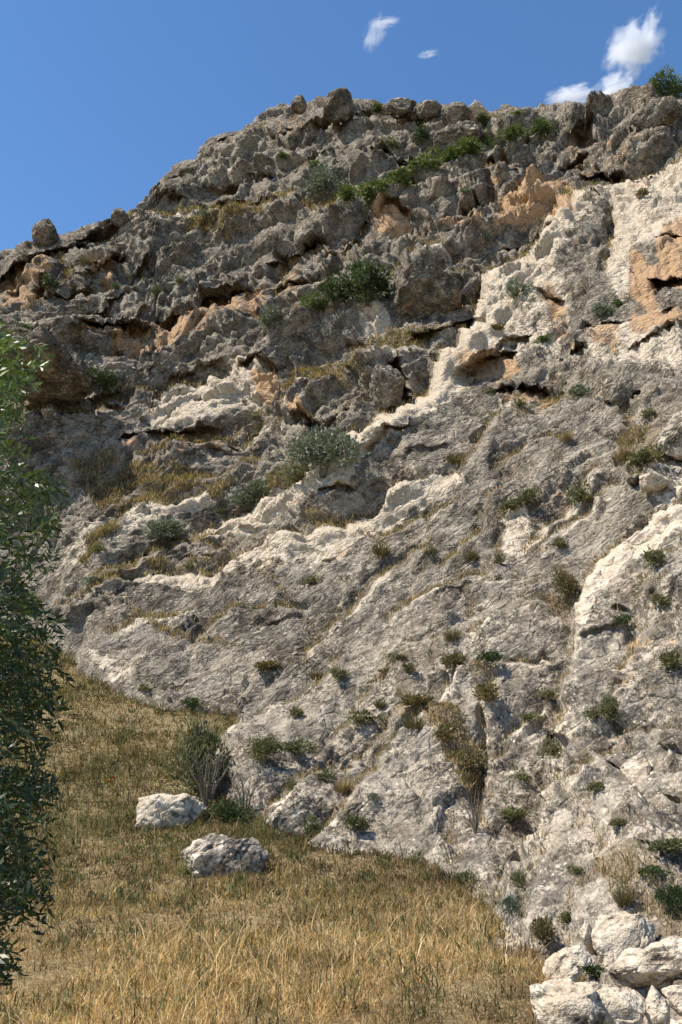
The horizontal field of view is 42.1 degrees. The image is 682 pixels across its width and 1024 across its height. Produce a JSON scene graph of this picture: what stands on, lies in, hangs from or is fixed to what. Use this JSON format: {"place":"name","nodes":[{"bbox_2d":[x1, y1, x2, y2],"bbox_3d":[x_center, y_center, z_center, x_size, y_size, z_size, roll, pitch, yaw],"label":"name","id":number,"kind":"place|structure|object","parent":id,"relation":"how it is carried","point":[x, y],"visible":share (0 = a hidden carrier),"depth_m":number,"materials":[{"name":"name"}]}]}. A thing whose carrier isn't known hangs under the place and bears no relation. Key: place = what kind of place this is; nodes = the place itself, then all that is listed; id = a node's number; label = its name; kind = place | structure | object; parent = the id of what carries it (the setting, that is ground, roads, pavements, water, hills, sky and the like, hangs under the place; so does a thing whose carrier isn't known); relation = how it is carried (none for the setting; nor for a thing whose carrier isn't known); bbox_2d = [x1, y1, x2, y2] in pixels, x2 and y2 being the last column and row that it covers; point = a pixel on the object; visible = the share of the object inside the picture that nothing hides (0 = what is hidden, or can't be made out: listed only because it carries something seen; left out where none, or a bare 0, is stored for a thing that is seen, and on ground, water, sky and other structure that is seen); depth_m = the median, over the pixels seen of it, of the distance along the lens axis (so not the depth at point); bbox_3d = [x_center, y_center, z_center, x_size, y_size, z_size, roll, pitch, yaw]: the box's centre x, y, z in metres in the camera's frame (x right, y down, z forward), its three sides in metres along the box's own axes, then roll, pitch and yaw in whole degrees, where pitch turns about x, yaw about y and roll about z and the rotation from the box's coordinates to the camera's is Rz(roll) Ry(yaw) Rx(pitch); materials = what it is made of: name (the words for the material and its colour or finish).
{"place":"outdoors","nodes":[
{"label":"outdoors","id":0,"kind":"place"},
{"bbox_2d":[0,629,586,1023],"bbox_3d":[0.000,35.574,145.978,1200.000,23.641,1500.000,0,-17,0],"label":"ground","id":1,"kind":"structure","parent":0,"point":[177,879],"depth_m":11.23,"materials":[{"name":"beige plant"}]},
{"bbox_2d":[0,317,76,985],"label":"leafy tree","id":2,"kind":"object","parent":1,"relation":"on","point":[11,873],"visible":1,"depth_m":4.52,"materials":[{"name":"green plant"}]},
{"bbox_2d":[135,793,207,829],"bbox_3d":[-3.654,6.633,19.207,1.425,1.036,1.187,0,-17,0],"label":"boulder","id":3,"kind":"object","parent":1,"relation":"on","point":[172,808],"visible":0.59,"depth_m":18.80,"materials":[{"name":"stone"}]},
{"bbox_2d":[165,692,232,800],"bbox_3d":[-3.463,5.801,21.387,1.498,2.919,1.687,-9,-19,26],"label":"shrub","id":4,"kind":"object","parent":1,"relation":"on","point":[202,738],"visible":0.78,"depth_m":21.37,"materials":[{"name":"green plant"}]},
{"bbox_2d":[186,746,230,805],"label":"dead stems","id":5,"kind":"object","parent":1,"relation":"on","point":[208,795],"visible":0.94,"depth_m":20.50,"materials":[{"name":"grey plant"}]},
{"bbox_2d":[180,833,270,877],"bbox_3d":[-1.952,5.850,14.728,1.523,0.960,0.962,0,-17,0],"label":"boulder","id":6,"kind":"object","parent":1,"relation":"on","point":[202,854],"visible":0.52,"depth_m":14.49,"materials":[{"name":"stone"}]},
{"bbox_2d":[206,796,259,822],"bbox_3d":[-2.369,6.554,19.393,1.222,0.691,1.230,14,-22,-38],"label":"shrub","id":7,"kind":"object","parent":1,"relation":"on","point":[229,809],"visible":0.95,"depth_m":19.24,"materials":[{"name":"green plant"}]},
{"bbox_2d":[227,770,269,815],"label":"dead stems","id":8,"kind":"object","parent":1,"relation":"on","point":[243,790],"visible":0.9,"depth_m":19.92,"materials":[{"name":"grey plant"}]},
{"bbox_2d":[266,796,324,836],"bbox_3d":[-0.951,6.506,18.496,1.260,1.103,0.796,0,-17,0],"label":"rock block","id":9,"kind":"object","parent":1,"relation":"on","point":[298,809],"visible":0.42,"depth_m":18.26,"materials":[{"name":"stone"}]},
{"bbox_2d":[542,945,592,982],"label":"limestone block","id":10,"kind":"structure","parent":1,"relation":"on","point":[566,962],"depth_m":7.20,"materials":[{"name":"white stone"}]},
{"bbox_2d":[529,978,609,1023],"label":"limestone block","id":11,"kind":"structure","parent":1,"relation":"on","point":[578,1003],"depth_m":5.84,"materials":[{"name":"white stone"}]},
{"bbox_2d":[0,83,681,1023],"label":"rocky hillside","id":12,"kind":"structure","parent":0,"point":[194,325],"depth_m":39.99,"materials":[{"name":"stone"}]},
{"bbox_2d":[31,218,58,251],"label":"rock pinnacle","id":13,"kind":"object","parent":12,"relation":"on","point":[44,233],"visible":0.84,"depth_m":69.87,"materials":[{"name":"grey stone"}]},
{"bbox_2d":[0,325,91,404],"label":"rock crag","id":14,"kind":"structure","parent":12,"relation":"on","point":[65,378],"depth_m":52.65,"materials":[{"name":"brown stone"}]},
{"bbox_2d":[39,273,61,291],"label":"shrub","id":15,"kind":"object","parent":12,"relation":"on","point":[49,282],"visible":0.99,"depth_m":64.56,"materials":[{"name":"green plant"}]},
{"bbox_2d":[86,362,122,398],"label":"shrub","id":16,"kind":"object","parent":12,"relation":"on","point":[102,378],"visible":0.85,"depth_m":56.34,"materials":[{"name":"green plant"}]},
{"bbox_2d":[110,208,127,227],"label":"boulder","id":17,"kind":"object","parent":12,"relation":"on","point":[119,217],"visible":0.95,"depth_m":71.12,"materials":[{"name":"grey stone"}]},
{"bbox_2d":[141,513,188,543],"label":"shrub","id":18,"kind":"object","parent":12,"relation":"on","point":[158,528],"visible":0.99,"depth_m":44.89,"materials":[{"name":"green plant"}]},
{"bbox_2d":[222,478,273,509],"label":"shrub","id":19,"kind":"object","parent":12,"relation":"on","point":[253,491],"visible":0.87,"depth_m":47.58,"materials":[{"name":"green plant"}]},
{"bbox_2d":[240,728,289,764],"bbox_3d":[-1.787,5.519,20.848,1.134,0.892,1.029,6,-18,-20],"label":"shrub","id":20,"kind":"object","parent":12,"relation":"on","point":[263,748],"visible":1,"depth_m":20.70,"materials":[{"name":"green plant"}]},
{"bbox_2d":[251,658,282,670],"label":"shrub","id":21,"kind":"object","parent":12,"relation":"on","point":[269,664],"visible":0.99,"depth_m":30.38,"materials":[{"name":"green plant"}]},
{"bbox_2d":[254,300,281,331],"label":"shrub","id":22,"kind":"object","parent":12,"relation":"on","point":[271,317],"visible":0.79,"depth_m":55.79,"materials":[{"name":"green plant"}]},
{"bbox_2d":[271,463,309,485],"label":"shrub","id":23,"kind":"object","parent":12,"relation":"on","point":[295,474],"visible":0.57,"depth_m":40.70,"materials":[{"name":"green plant"}]},
{"bbox_2d":[279,734,318,757],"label":"shrub","id":24,"kind":"object","parent":12,"relation":"on","point":[294,746],"visible":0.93,"depth_m":21.86,"materials":[{"name":"green plant"}]},
{"bbox_2d":[291,94,306,114],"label":"rock block","id":25,"kind":"object","parent":12,"relation":"on","point":[298,105],"visible":1,"depth_m":76.90,"materials":[{"name":"stone"}]},
{"bbox_2d":[298,288,329,314],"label":"shrub","id":26,"kind":"object","parent":12,"relation":"on","point":[311,303],"visible":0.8,"depth_m":55.45,"materials":[{"name":"green plant"}]},
{"bbox_2d":[301,812,326,837],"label":"shrub","id":27,"kind":"object","parent":12,"relation":"on","point":[311,826],"visible":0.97,"depth_m":17.39,"materials":[{"name":"green plant"}]},
{"bbox_2d":[269,418,370,484],"bbox_3d":[-0.809,-2.782,40.236,4.444,2.825,3.636,-9,-19,28],"label":"shrub","id":28,"kind":"object","parent":12,"relation":"on","point":[318,451],"visible":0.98,"depth_m":39.70,"materials":[{"name":"green plant"}]},
{"bbox_2d":[310,768,337,780],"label":"shrub","id":29,"kind":"object","parent":12,"relation":"on","point":[330,776],"visible":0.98,"depth_m":20.09,"materials":[{"name":"green plant"}]},
{"bbox_2d":[299,157,350,201],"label":"shrub","id":30,"kind":"object","parent":12,"relation":"on","point":[326,180],"visible":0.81,"depth_m":69.81,"materials":[{"name":"green plant"}]},
{"bbox_2d":[309,268,352,308],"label":"shrub","id":31,"kind":"object","parent":12,"relation":"on","point":[330,285],"visible":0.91,"depth_m":55.13,"materials":[{"name":"green plant"}]},
{"bbox_2d":[328,664,350,680],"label":"shrub","id":32,"kind":"object","parent":12,"relation":"on","point":[337,673],"visible":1,"depth_m":24.84,"materials":[{"name":"green plant"}]},
{"bbox_2d":[323,87,355,123],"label":"rock block","id":33,"kind":"object","parent":12,"relation":"on","point":[338,106],"visible":1,"depth_m":75.28,"materials":[{"name":"grey stone"}]},
{"bbox_2d":[331,777,354,792],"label":"grass tuft","id":34,"kind":"object","parent":12,"relation":"on","point":[342,786],"visible":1,"depth_m":19.32,"materials":[{"name":"plant"}]},
{"bbox_2d":[336,180,356,203],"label":"shrub","id":35,"kind":"object","parent":12,"relation":"on","point":[345,191],"visible":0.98,"depth_m":65.19,"materials":[{"name":"green plant"}]},
{"bbox_2d":[15,97,681,955],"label":"ledge grass","id":36,"kind":"structure","parent":12,"relation":"on","point":[219,485],"depth_m":37.96,"materials":[{"name":"beige plant"}]},
{"bbox_2d":[341,813,369,835],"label":"shrub","id":37,"kind":"object","parent":12,"relation":"on","point":[357,822],"visible":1,"depth_m":17.13,"materials":[{"name":"green plant"}]},
{"bbox_2d":[333,252,395,306],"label":"shrub","id":38,"kind":"object","parent":12,"relation":"on","point":[368,275],"visible":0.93,"depth_m":54.65,"materials":[{"name":"green plant"}]},
{"bbox_2d":[341,709,387,724],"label":"shrub","id":39,"kind":"object","parent":12,"relation":"on","point":[360,718],"visible":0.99,"depth_m":22.80,"materials":[{"name":"green plant"}]},
{"bbox_2d":[352,177,390,206],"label":"shrub","id":40,"kind":"object","parent":12,"relation":"on","point":[368,192],"visible":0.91,"depth_m":63.31,"materials":[{"name":"green plant"}]},
{"bbox_2d":[369,539,393,555],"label":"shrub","id":41,"kind":"object","parent":12,"relation":"on","point":[379,550],"visible":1,"depth_m":33.55,"materials":[{"name":"green plant"}]},
{"bbox_2d":[369,364,404,410],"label":"rock block","id":42,"kind":"object","parent":12,"relation":"on","point":[386,384],"visible":0.89,"depth_m":46.58,"materials":[{"name":"stone"}]},
{"bbox_2d":[381,166,411,188],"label":"shrub","id":43,"kind":"object","parent":12,"relation":"on","point":[398,175],"visible":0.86,"depth_m":63.65,"materials":[{"name":"green plant"}]},
{"bbox_2d":[386,97,416,115],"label":"rock block","id":44,"kind":"object","parent":12,"relation":"on","point":[400,106],"visible":1,"depth_m":73.60,"materials":[{"name":"stone"}]},
{"bbox_2d":[400,714,426,728],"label":"grass tuft","id":45,"kind":"object","parent":12,"relation":"on","point":[410,724],"visible":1,"depth_m":20.58,"materials":[{"name":"green plant"}]},
{"bbox_2d":[399,691,434,708],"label":"shrub","id":46,"kind":"object","parent":12,"relation":"on","point":[417,700],"visible":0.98,"depth_m":22.12,"materials":[{"name":"green plant"}]},
{"bbox_2d":[412,121,432,148],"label":"shrub","id":47,"kind":"object","parent":12,"relation":"on","point":[422,131],"visible":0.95,"depth_m":71.62,"materials":[{"name":"green plant"}]},
{"bbox_2d":[403,158,442,171],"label":"shrub","id":48,"kind":"object","parent":12,"relation":"on","point":[435,164],"visible":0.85,"depth_m":67.36,"materials":[{"name":"green plant"}]},
{"bbox_2d":[392,258,461,319],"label":"rock bulge","id":49,"kind":"object","parent":12,"relation":"on","point":[423,289],"visible":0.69,"depth_m":53.07,"materials":[{"name":"grey stone"}]},
{"bbox_2d":[415,100,441,119],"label":"rock block","id":50,"kind":"object","parent":12,"relation":"on","point":[427,109],"visible":0.98,"depth_m":72.77,"materials":[{"name":"stone"}]},
{"bbox_2d":[433,722,460,744],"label":"shrub","id":51,"kind":"object","parent":12,"relation":"on","point":[447,731],"visible":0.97,"depth_m":20.09,"materials":[{"name":"green plant"}]},
{"bbox_2d":[435,143,465,162],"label":"shrub","id":52,"kind":"object","parent":12,"relation":"on","point":[448,153],"visible":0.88,"depth_m":67.74,"materials":[{"name":"green plant"}]},
{"bbox_2d":[439,649,467,668],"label":"shrub","id":53,"kind":"object","parent":12,"relation":"on","point":[455,658],"visible":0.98,"depth_m":23.09,"materials":[{"name":"green plant"}]},
{"bbox_2d":[441,101,469,124],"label":"boulder","id":54,"kind":"object","parent":12,"relation":"on","point":[454,112],"visible":0.82,"depth_m":70.97,"materials":[{"name":"stone"}]},
{"bbox_2d":[433,120,484,152],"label":"rock block","id":55,"kind":"object","parent":12,"relation":"on","point":[448,135],"visible":0.69,"depth_m":69.70,"materials":[{"name":"stone"}]},
{"bbox_2d":[451,867,478,885],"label":"shrub","id":56,"kind":"object","parent":12,"relation":"on","point":[465,875],"visible":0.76,"depth_m":13.54,"materials":[{"name":"green plant"}]},
{"bbox_2d":[442,736,488,772],"bbox_3d":[2.729,5.441,19.658,1.205,0.995,1.090,14,-22,-39],"label":"shrub","id":57,"kind":"object","parent":12,"relation":"on","point":[464,755],"visible":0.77,"depth_m":19.51,"materials":[{"name":"green plant"}]},
{"bbox_2d":[455,135,485,155],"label":"shrub","id":58,"kind":"object","parent":12,"relation":"on","point":[471,146],"visible":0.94,"depth_m":67.09,"materials":[{"name":"green plant"}]},
{"bbox_2d":[462,272,481,304],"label":"rock block","id":59,"kind":"object","parent":12,"relation":"on","point":[471,289],"visible":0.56,"depth_m":55.20,"materials":[{"name":"stone"}]},
{"bbox_2d":[460,787,486,833],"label":"dead stems","id":60,"kind":"object","parent":12,"relation":"on","point":[475,822],"visible":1,"depth_m":16.23,"materials":[{"name":"brown plant"}]},
{"bbox_2d":[468,100,488,121],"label":"rock block","id":61,"kind":"object","parent":12,"relation":"on","point":[475,107],"visible":0.65,"depth_m":71.52,"materials":[{"name":"beige stone"}]},
{"bbox_2d":[471,681,501,705],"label":"shrub","id":62,"kind":"object","parent":12,"relation":"on","point":[486,691],"visible":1,"depth_m":20.80,"materials":[{"name":"green plant"}]},
{"bbox_2d":[474,650,503,663],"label":"shrub","id":63,"kind":"object","parent":12,"relation":"on","point":[490,656],"visible":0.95,"depth_m":22.60,"materials":[{"name":"green plant"}]},
{"bbox_2d":[497,891,521,919],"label":"shrub","id":64,"kind":"object","parent":12,"relation":"on","point":[509,903],"visible":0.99,"depth_m":10.41,"materials":[{"name":"green plant"}]},
{"bbox_2d":[495,122,526,142],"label":"shrub","id":65,"kind":"object","parent":12,"relation":"on","point":[511,133],"visible":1,"depth_m":67.53,"materials":[{"name":"green plant"}]},
{"bbox_2d":[499,497,526,511],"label":"shrub","id":66,"kind":"object","parent":12,"relation":"on","point":[510,504],"visible":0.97,"depth_m":31.85,"materials":[{"name":"green plant"}]},
{"bbox_2d":[496,802,530,821],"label":"shrub","id":67,"kind":"object","parent":12,"relation":"on","point":[511,812],"visible":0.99,"depth_m":16.63,"materials":[{"name":"green plant"}]},
{"bbox_2d":[508,865,526,886],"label":"shrub","id":68,"kind":"object","parent":12,"relation":"on","point":[518,876],"visible":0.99,"depth_m":11.24,"materials":[{"name":"green plant"}]},
{"bbox_2d":[504,277,535,298],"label":"shrub","id":69,"kind":"object","parent":12,"relation":"on","point":[514,290],"visible":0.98,"depth_m":48.89,"materials":[{"name":"green plant"}]},
{"bbox_2d":[515,482,542,506],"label":"shrub","id":70,"kind":"object","parent":12,"relation":"on","point":[527,495],"visible":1,"depth_m":31.73,"materials":[{"name":"green plant"}]},
{"bbox_2d":[526,112,556,140],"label":"shrub","id":71,"kind":"object","parent":12,"relation":"on","point":[541,126],"visible":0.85,"depth_m":69.30,"materials":[{"name":"green plant"}]},
{"bbox_2d":[529,914,558,947],"bbox_3d":[2.133,4.417,9.414,0.290,0.352,0.339,5,-18,-16],"label":"shrub","id":72,"kind":"object","parent":12,"relation":"on","point":[545,929],"visible":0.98,"depth_m":9.36,"materials":[{"name":"green plant"}]},
{"bbox_2d":[530,686,557,699],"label":"shrub","id":73,"kind":"object","parent":12,"relation":"on","point":[550,693],"visible":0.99,"depth_m":21.36,"materials":[{"name":"green plant"}]},
{"bbox_2d":[538,737,563,759],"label":"shrub","id":74,"kind":"object","parent":12,"relation":"on","point":[552,749],"visible":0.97,"depth_m":17.95,"materials":[{"name":"green plant"}]},
{"bbox_2d":[549,561,579,602],"bbox_3d":[6.609,2.064,26.138,0.904,1.348,1.102,-15,-23,41],"label":"shrub","id":75,"kind":"object","parent":12,"relation":"on","point":[565,581],"visible":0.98,"depth_m":25.94,"materials":[{"name":"green plant"}]},
{"bbox_2d":[562,477,593,505],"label":"shrub","id":76,"kind":"object","parent":12,"relation":"on","point":[579,494],"visible":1,"depth_m":30.27,"materials":[{"name":"green plant"}]},
{"bbox_2d":[566,383,591,399],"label":"shrub","id":77,"kind":"object","parent":12,"relation":"on","point":[576,391],"visible":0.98,"depth_m":37.99,"materials":[{"name":"green plant"}]},
{"bbox_2d":[579,704,601,720],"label":"shrub","id":78,"kind":"object","parent":12,"relation":"on","point":[592,713],"visible":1,"depth_m":17.65,"materials":[{"name":"green plant"}]},
{"bbox_2d":[581,961,607,978],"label":"shrub","id":79,"kind":"object","parent":12,"relation":"on","point":[592,969],"visible":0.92,"depth_m":8.38,"materials":[{"name":"green plant"}]},
{"bbox_2d":[589,303,616,318],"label":"shrub","id":80,"kind":"object","parent":12,"relation":"on","point":[600,308],"visible":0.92,"depth_m":44.38,"materials":[{"name":"green plant"}]},
{"bbox_2d":[597,693,625,723],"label":"shrub","id":81,"kind":"object","parent":12,"relation":"on","point":[609,708],"visible":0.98,"depth_m":17.57,"materials":[{"name":"green plant"}]},
{"bbox_2d":[596,984,645,1023],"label":"limestone block","id":82,"kind":"structure","parent":12,"relation":"on","point":[623,1004],"depth_m":5.89,"materials":[{"name":"beige stone"}]},
{"bbox_2d":[609,378,632,408],"bbox_3d":[11.357,-4.737,35.887,0.990,1.191,0.967,-4,-17,12],"label":"rock block","id":83,"kind":"object","parent":12,"relation":"on","point":[621,393],"visible":0.93,"depth_m":35.61,"materials":[{"name":"stone"}]},
{"bbox_2d":[608,881,637,907],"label":"grass tuft","id":84,"kind":"object","parent":12,"relation":"on","point":[628,898],"visible":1,"depth_m":9.38,"materials":[{"name":"green plant"}]},
{"bbox_2d":[591,912,655,968],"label":"limestone block","id":85,"kind":"structure","parent":12,"relation":"on","point":[613,936],"depth_m":8.75,"materials":[{"name":"white stone"}]},
{"bbox_2d":[620,753,651,784],"bbox_3d":[5.049,4.472,15.142,0.526,0.699,0.319,-6,-18,17],"label":"rock block","id":86,"kind":"object","parent":12,"relation":"on","point":[634,769],"visible":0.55,"depth_m":15.06,"materials":[{"name":"stone"}]},
{"bbox_2d":[625,444,666,468],"bbox_3d":[10.047,-1.881,29.240,1.595,0.696,1.424,-15,-23,41],"label":"shrub","id":87,"kind":"object","parent":12,"relation":"on","point":[644,455],"visible":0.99,"depth_m":29.08,"materials":[{"name":"green plant"}]},
{"bbox_2d":[639,546,669,568],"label":"shrub","id":88,"kind":"object","parent":12,"relation":"on","point":[652,555],"visible":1,"depth_m":22.78,"materials":[{"name":"green plant"}]},
{"bbox_2d":[639,471,670,492],"bbox_3d":[10.042,-0.962,28.435,1.021,0.685,0.650,0,-17,0],"label":"rock block","id":89,"kind":"object","parent":12,"relation":"on","point":[652,482],"visible":1,"depth_m":28.22,"materials":[{"name":"beige stone"}]},
{"bbox_2d":[629,97,681,129],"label":"rock block","id":90,"kind":"object","parent":12,"relation":"on","point":[663,111],"visible":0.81,"depth_m":63.84,"materials":[{"name":"stone"}]},
{"bbox_2d":[635,864,675,878],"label":"shrub","id":91,"kind":"object","parent":12,"relation":"on","point":[654,869],"visible":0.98,"depth_m":9.61,"materials":[{"name":"green plant"}]},
{"bbox_2d":[645,985,670,1023],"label":"limestone block","id":92,"kind":"structure","parent":12,"relation":"on","point":[657,1008],"depth_m":5.86,"materials":[{"name":"beige stone"}]},
{"bbox_2d":[644,837,681,855],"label":"shrub","id":93,"kind":"object","parent":12,"relation":"on","point":[674,844],"visible":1,"depth_m":10.00,"materials":[{"name":"green plant"}]},
{"bbox_2d":[647,64,681,99],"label":"shrub","id":94,"kind":"object","parent":12,"relation":"on","point":[672,87],"visible":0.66,"depth_m":72.89,"materials":[{"name":"green plant"}]},
{"bbox_2d":[649,592,680,608],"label":"shrub","id":95,"kind":"object","parent":12,"relation":"on","point":[660,599],"visible":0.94,"depth_m":21.48,"materials":[{"name":"green plant"}]},
{"bbox_2d":[651,876,681,919],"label":"shrub","id":96,"kind":"object","parent":12,"relation":"on","point":[672,899],"visible":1,"depth_m":9.04,"materials":[{"name":"green plant"}]},
{"bbox_2d":[654,410,681,459],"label":"rock block","id":97,"kind":"object","parent":12,"relation":"on","point":[669,438],"visible":0.88,"depth_m":29.10,"materials":[{"name":"stone"}]},
{"bbox_2d":[658,648,681,671],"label":"shrub","id":98,"kind":"object","parent":12,"relation":"on","point":[670,659],"visible":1,"depth_m":17.59,"materials":[{"name":"green plant"}]},
{"bbox_2d":[661,985,681,1016],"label":"limestone block","id":99,"kind":"structure","parent":12,"relation":"on","point":[672,994],"depth_m":6.00,"materials":[{"name":"white stone"}]},
{"bbox_2d":[0,0,681,251],"label":"sky","id":100,"kind":"structure","parent":0,"point":[100,99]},
{"bbox_2d":[580,920,594,955],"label":"limestone block","id":101,"kind":"structure","parent":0,"point":[585,932],"depth_m":8.94,"materials":[{"name":"white stone"}]},
{"bbox_2d":[607,936,681,988],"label":"limestone block","id":102,"kind":"object","parent":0,"point":[657,965],"depth_m":8.07,"materials":[{"name":"white stone"}]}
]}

